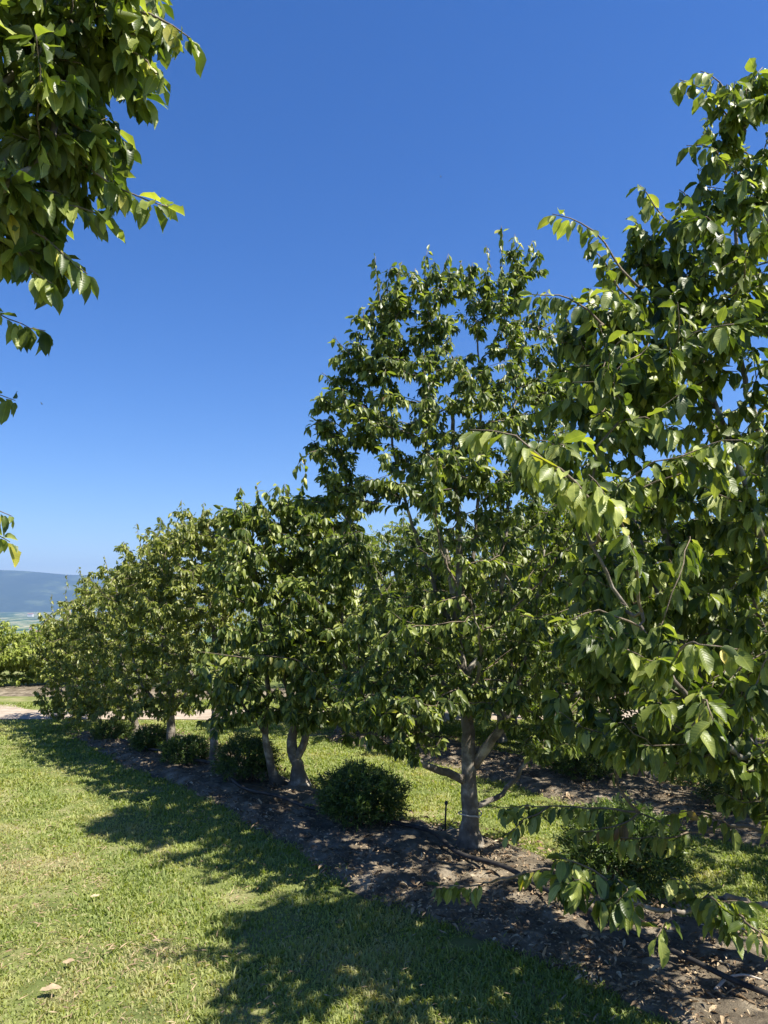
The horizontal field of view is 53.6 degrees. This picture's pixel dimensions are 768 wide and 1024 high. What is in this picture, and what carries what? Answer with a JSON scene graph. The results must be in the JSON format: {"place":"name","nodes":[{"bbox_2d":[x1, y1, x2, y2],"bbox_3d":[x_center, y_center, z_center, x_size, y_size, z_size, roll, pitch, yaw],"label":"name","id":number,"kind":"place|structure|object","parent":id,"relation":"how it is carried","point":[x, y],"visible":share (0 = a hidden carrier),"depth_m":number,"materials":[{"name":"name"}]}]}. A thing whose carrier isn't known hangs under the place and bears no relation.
{"place":"outdoors","nodes":[
{"label":"outdoors","id":0,"kind":"place"},
{"bbox_2d":[0,704,637,719],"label":"path","id":1,"kind":"structure","parent":0,"point":[9,712],"depth_m":10.46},
{"bbox_2d":[0,570,763,611],"bbox_3d":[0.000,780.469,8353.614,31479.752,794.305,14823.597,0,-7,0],"label":"mountain","id":2,"kind":"structure","parent":0,"point":[25,591],"depth_m":11242.19,"materials":[{"name":"blue"}]},
{"bbox_2d":[0,611,767,1023],"bbox_3d":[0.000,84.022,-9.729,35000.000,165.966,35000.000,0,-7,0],"label":"ground","id":3,"kind":"structure","parent":0,"point":[22,621],"depth_m":3.93,"materials":[{"name":"green plant"}]},
{"bbox_2d":[40,983,61,990],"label":"fallen leaf","id":4,"kind":"object","parent":3,"relation":"on","point":[51,986],"visible":1,"depth_m":3.09,"materials":[{"name":"beige plant"}]},
{"bbox_2d":[63,958,73,962],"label":"fallen leaf","id":5,"kind":"object","parent":3,"relation":"on","point":[68,960],"visible":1,"depth_m":3.32,"materials":[{"name":"beige plant"}]},
{"bbox_2d":[25,575,126,722],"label":"deciduous tree","id":6,"kind":"object","parent":3,"relation":"on","point":[55,663],"visible":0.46,"depth_m":9.65,"materials":[{"name":"green plant"}]},
{"bbox_2d":[0,0,205,566],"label":"deciduous tree","id":7,"kind":"object","parent":3,"relation":"on","point":[68,69],"visible":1,"depth_m":2.28,"materials":[{"name":"green plant"}]},
{"bbox_2d":[0,685,628,701],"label":"soil bed","id":8,"kind":"object","parent":3,"relation":"on","point":[18,690],"visible":0.11,"depth_m":13.05,"materials":[{"name":"brown soil"}]},
{"bbox_2d":[0,619,38,685],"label":"bush","id":9,"kind":"object","parent":8,"relation":"on","point":[7,653],"visible":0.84,"depth_m":13.73,"materials":[{"name":"green plant"}]},
{"bbox_2d":[3,623,107,684],"bbox_3d":[-6.071,2.687,14.237,1.946,1.223,1.988,0,-7,0],"label":"bush","id":10,"kind":"object","parent":8,"relation":"on","point":[28,650],"visible":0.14,"depth_m":13.92,"materials":[{"name":"green plant"}]},
{"bbox_2d":[64,569,184,682],"bbox_3d":[-4.659,2.088,13.818,2.457,2.308,2.373,0,-7,0],"label":"bush","id":11,"kind":"object","parent":8,"relation":"on","point":[156,640],"visible":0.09,"depth_m":13.53,"materials":[{"name":"green plant"}]},
{"bbox_2d":[152,549,278,682],"bbox_3d":[-2.743,1.873,13.600,2.367,2.683,2.244,0,-7,0],"label":"bush","id":12,"kind":"object","parent":8,"relation":"on","point":[260,678],"visible":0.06,"depth_m":13.49,"materials":[{"name":"green plant"}]},
{"bbox_2d":[252,534,339,678],"bbox_3d":[-1.266,1.730,13.544,2.188,2.932,2.204,0,-7,0],"label":"bush","id":13,"kind":"object","parent":8,"relation":"on","point":[271,606],"visible":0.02,"depth_m":13.46,"materials":[{"name":"green plant"}]},
{"bbox_2d":[365,521,463,673],"bbox_3d":[0.414,1.636,13.459,2.418,3.113,2.360,-3,-7,24],"label":"bush","id":14,"kind":"object","parent":8,"relation":"on","point":[392,528],"visible":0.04,"depth_m":13.64,"materials":[{"name":"green plant"}]},
{"bbox_2d":[454,540,572,677],"bbox_3d":[2.223,1.603,13.438,2.680,3.161,2.411,-4,-8,34],"label":"bush","id":15,"kind":"object","parent":8,"relation":"on","point":[476,556],"visible":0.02,"depth_m":13.46,"materials":[{"name":"green plant"}]},
{"bbox_2d":[0,751,754,1023],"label":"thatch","id":16,"kind":"object","parent":3,"relation":"on","point":[156,939],"visible":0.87,"depth_m":3.48,"materials":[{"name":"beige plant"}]},
{"bbox_2d":[73,725,767,1023],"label":"soil bed","id":17,"kind":"object","parent":3,"relation":"on","point":[415,839],"visible":0.44,"depth_m":4.09,"materials":[{"name":"brown soil"}]},
{"bbox_2d":[50,557,151,731],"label":"deciduous tree","id":18,"kind":"object","parent":17,"relation":"on","point":[88,620],"visible":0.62,"depth_m":8.77,"materials":[{"name":"green plant"}]},
{"bbox_2d":[87,718,136,740],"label":"round bush","id":19,"kind":"object","parent":17,"relation":"on","point":[121,729],"visible":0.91,"depth_m":8.58,"materials":[{"name":"green plant"}]},
{"bbox_2d":[89,512,211,741],"bbox_3d":[-2.505,1.285,7.989,1.319,2.560,1.607,0,-7,0],"label":"deciduous tree","id":20,"kind":"object","parent":17,"relation":"on","point":[147,701],"visible":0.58,"depth_m":7.79,"materials":[{"name":"green plant"}]},
{"bbox_2d":[125,723,177,751],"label":"round bush","id":21,"kind":"object","parent":17,"relation":"on","point":[144,737],"visible":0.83,"depth_m":7.90,"materials":[{"name":"green plant"}]},
{"bbox_2d":[157,731,209,765],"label":"round bush","id":22,"kind":"object","parent":17,"relation":"on","point":[174,749],"visible":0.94,"depth_m":7.32,"materials":[{"name":"green plant"}]},
{"bbox_2d":[123,500,262,762],"bbox_3d":[-1.872,1.177,7.312,1.354,2.615,1.379,0,-7,0],"label":"deciduous tree","id":23,"kind":"object","parent":17,"relation":"on","point":[191,571],"visible":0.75,"depth_m":7.22,"materials":[{"name":"green plant"}]},
{"bbox_2d":[208,730,284,782],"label":"round bush","id":24,"kind":"object","parent":17,"relation":"on","point":[249,768],"visible":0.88,"depth_m":6.54,"materials":[{"name":"green plant"}]},
{"bbox_2d":[193,466,395,786],"bbox_3d":[-0.712,0.990,6.347,1.658,2.816,1.683,0,-7,0],"label":"deciduous tree","id":25,"kind":"object","parent":17,"relation":"on","point":[300,670],"visible":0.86,"depth_m":6.16,"materials":[{"name":"green plant"}]},
{"bbox_2d":[305,756,412,831],"bbox_3d":[-0.160,2.019,5.451,0.692,0.498,0.716,-3,-7,28],"label":"round bush","id":26,"kind":"object","parent":17,"relation":"on","point":[349,788],"visible":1,"depth_m":5.28,"materials":[{"name":"green plant"}]},
{"bbox_2d":[119,739,608,924],"bbox_3d":[-0.787,2.224,6.032,0.356,0.045,6.155,6,-9,-40],"label":"drip hose","id":27,"kind":"object","parent":17,"relation":"on","point":[446,843],"visible":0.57,"depth_m":5.08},
{"bbox_2d":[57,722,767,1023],"bbox_3d":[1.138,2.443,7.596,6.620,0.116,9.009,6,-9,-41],"label":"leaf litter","id":28,"kind":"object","parent":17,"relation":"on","point":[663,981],"visible":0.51,"depth_m":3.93,"materials":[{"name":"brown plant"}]},
{"bbox_2d":[441,801,447,830],"bbox_3d":[0.366,2.093,5.128,0.152,0.262,0.023,3,-7,-26],"label":"irrigation stake","id":29,"kind":"object","parent":17,"relation":"on","point":[446,804],"visible":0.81,"depth_m":5.16,"materials":[{"name":"black plastic"}]},
{"bbox_2d":[292,226,621,849],"bbox_3d":[0.436,0.086,4.827,2.052,4.212,1.872,0,-7,0],"label":"deciduous tree","id":30,"kind":"object","parent":17,"relation":"on","point":[446,473],"visible":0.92,"depth_m":4.74,"materials":[{"name":"green plant"}]},
{"bbox_2d":[458,810,481,817],"bbox_3d":[0.553,1.935,4.885,0.158,0.016,0.158,-2,-7,17],"label":"trunk tie","id":31,"kind":"object","parent":30,"relation":"attached to","point":[478,816],"visible":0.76,"depth_m":4.83,"materials":[{"name":"beige"}]},
{"bbox_2d":[426,58,767,968],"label":"deciduous tree","id":32,"kind":"object","parent":17,"relation":"on","point":[690,716],"visible":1,"depth_m":2.95,"materials":[{"name":"green plant"}]},
{"bbox_2d":[551,791,699,899],"bbox_3d":[1.341,1.863,4.274,0.806,0.539,0.837,0,-7,0],"label":"round bush","id":33,"kind":"object","parent":17,"relation":"on","point":[659,869],"visible":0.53,"depth_m":4.08,"materials":[{"name":"green plant"}]},
{"bbox_2d":[618,926,767,996],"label":"drip hose","id":34,"kind":"object","parent":17,"relation":"on","point":[730,978],"visible":0.7,"depth_m":3.14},
{"bbox_2d":[714,974,760,989],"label":"dead twig","id":35,"kind":"object","parent":17,"relation":"on","point":[720,983],"visible":0.84,"depth_m":3.11,"materials":[{"name":"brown wood"}]},
{"bbox_2d":[386,506,582,742],"bbox_3d":[1.441,1.263,8.754,2.629,2.786,2.173,4,-8,-31],"label":"deciduous tree","id":36,"kind":"object","parent":3,"relation":"on","point":[496,577],"visible":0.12,"depth_m":8.56,"materials":[{"name":"green plant"}]},
{"bbox_2d":[440,558,573,730],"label":"deciduous tree","id":37,"kind":"object","parent":3,"relation":"on","point":[511,662],"visible":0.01,"depth_m":9.38,"materials":[{"name":"green plant"}]},
{"bbox_2d":[435,494,632,715],"bbox_3d":[1.816,1.092,7.938,2.477,2.925,2.296,5,-8,-35],"label":"deciduous tree","id":38,"kind":"object","parent":3,"relation":"on","point":[496,656],"visible":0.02,"depth_m":7.78,"materials":[{"name":"green plant"}]},
{"bbox_2d":[327,729,767,850],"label":"soil bed","id":39,"kind":"object","parent":3,"relation":"on","point":[637,784],"visible":0.46,"depth_m":6.38,"materials":[{"name":"brown soil"}]},
{"bbox_2d":[256,521,423,733],"bbox_3d":[-0.540,1.392,9.430,2.108,2.703,2.209,0,-7,0],"label":"deciduous tree","id":40,"kind":"object","parent":39,"relation":"on","point":[382,573],"visible":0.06,"depth_m":9.19,"materials":[{"name":"green plant"}]},
{"bbox_2d":[344,512,491,732],"bbox_3d":[0.456,1.323,9.102,2.117,2.754,2.211,0,-7,0],"label":"deciduous tree","id":41,"kind":"object","parent":39,"relation":"on","point":[407,532],"visible":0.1,"depth_m":9.00,"materials":[{"name":"green plant"}]},
{"bbox_2d":[545,739,613,782],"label":"round bush","id":42,"kind":"object","parent":39,"relation":"on","point":[581,765],"visible":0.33,"depth_m":6.61,"materials":[{"name":"green plant"}]},
{"bbox_2d":[520,454,767,780],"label":"deciduous tree","id":43,"kind":"object","parent":39,"relation":"on","point":[648,535],"visible":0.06,"depth_m":6.93,"materials":[{"name":"green plant"}]},
{"bbox_2d":[609,445,767,736],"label":"deciduous tree","id":44,"kind":"object","parent":39,"relation":"on","point":[753,604],"visible":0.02,"depth_m":6.24,"materials":[{"name":"green plant"}]},
{"bbox_2d":[693,770,765,811],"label":"round bush","id":45,"kind":"object","parent":39,"relation":"on","point":[715,786],"visible":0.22,"depth_m":5.75,"materials":[{"name":"green plant"}]},
{"bbox_2d":[538,723,767,743],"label":"soil bed","id":46,"kind":"object","parent":3,"relation":"on","point":[760,741],"visible":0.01,"depth_m":8.38,"materials":[{"name":"brown soil"}]},
{"bbox_2d":[508,540,630,709],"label":"deciduous tree","id":47,"kind":"object","parent":46,"relation":"on","point":[583,699],"depth_m":8.98,"materials":[{"name":"green plant"}]},
{"bbox_2d":[579,537,709,706],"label":"deciduous tree","id":48,"kind":"object","parent":46,"relation":"on","point":[629,687],"visible":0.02,"depth_m":8.71,"materials":[{"name":"green plant"}]},
{"bbox_2d":[686,541,767,743],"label":"deciduous tree","id":49,"kind":"object","parent":46,"relation":"on","point":[761,606],"visible":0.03,"depth_m":7.96,"materials":[{"name":"green plant"}]},
{"bbox_2d":[0,0,767,583],"label":"sky","id":50,"kind":"structure","parent":0,"point":[314,139],"materials":[{"name":"blue"}]},
{"bbox_2d":[383,558,493,722],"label":"deciduous tree","id":51,"kind":"object","parent":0,"point":[443,717],"visible":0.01,"depth_m":9.99,"materials":[{"name":"green plant"}]}
]}

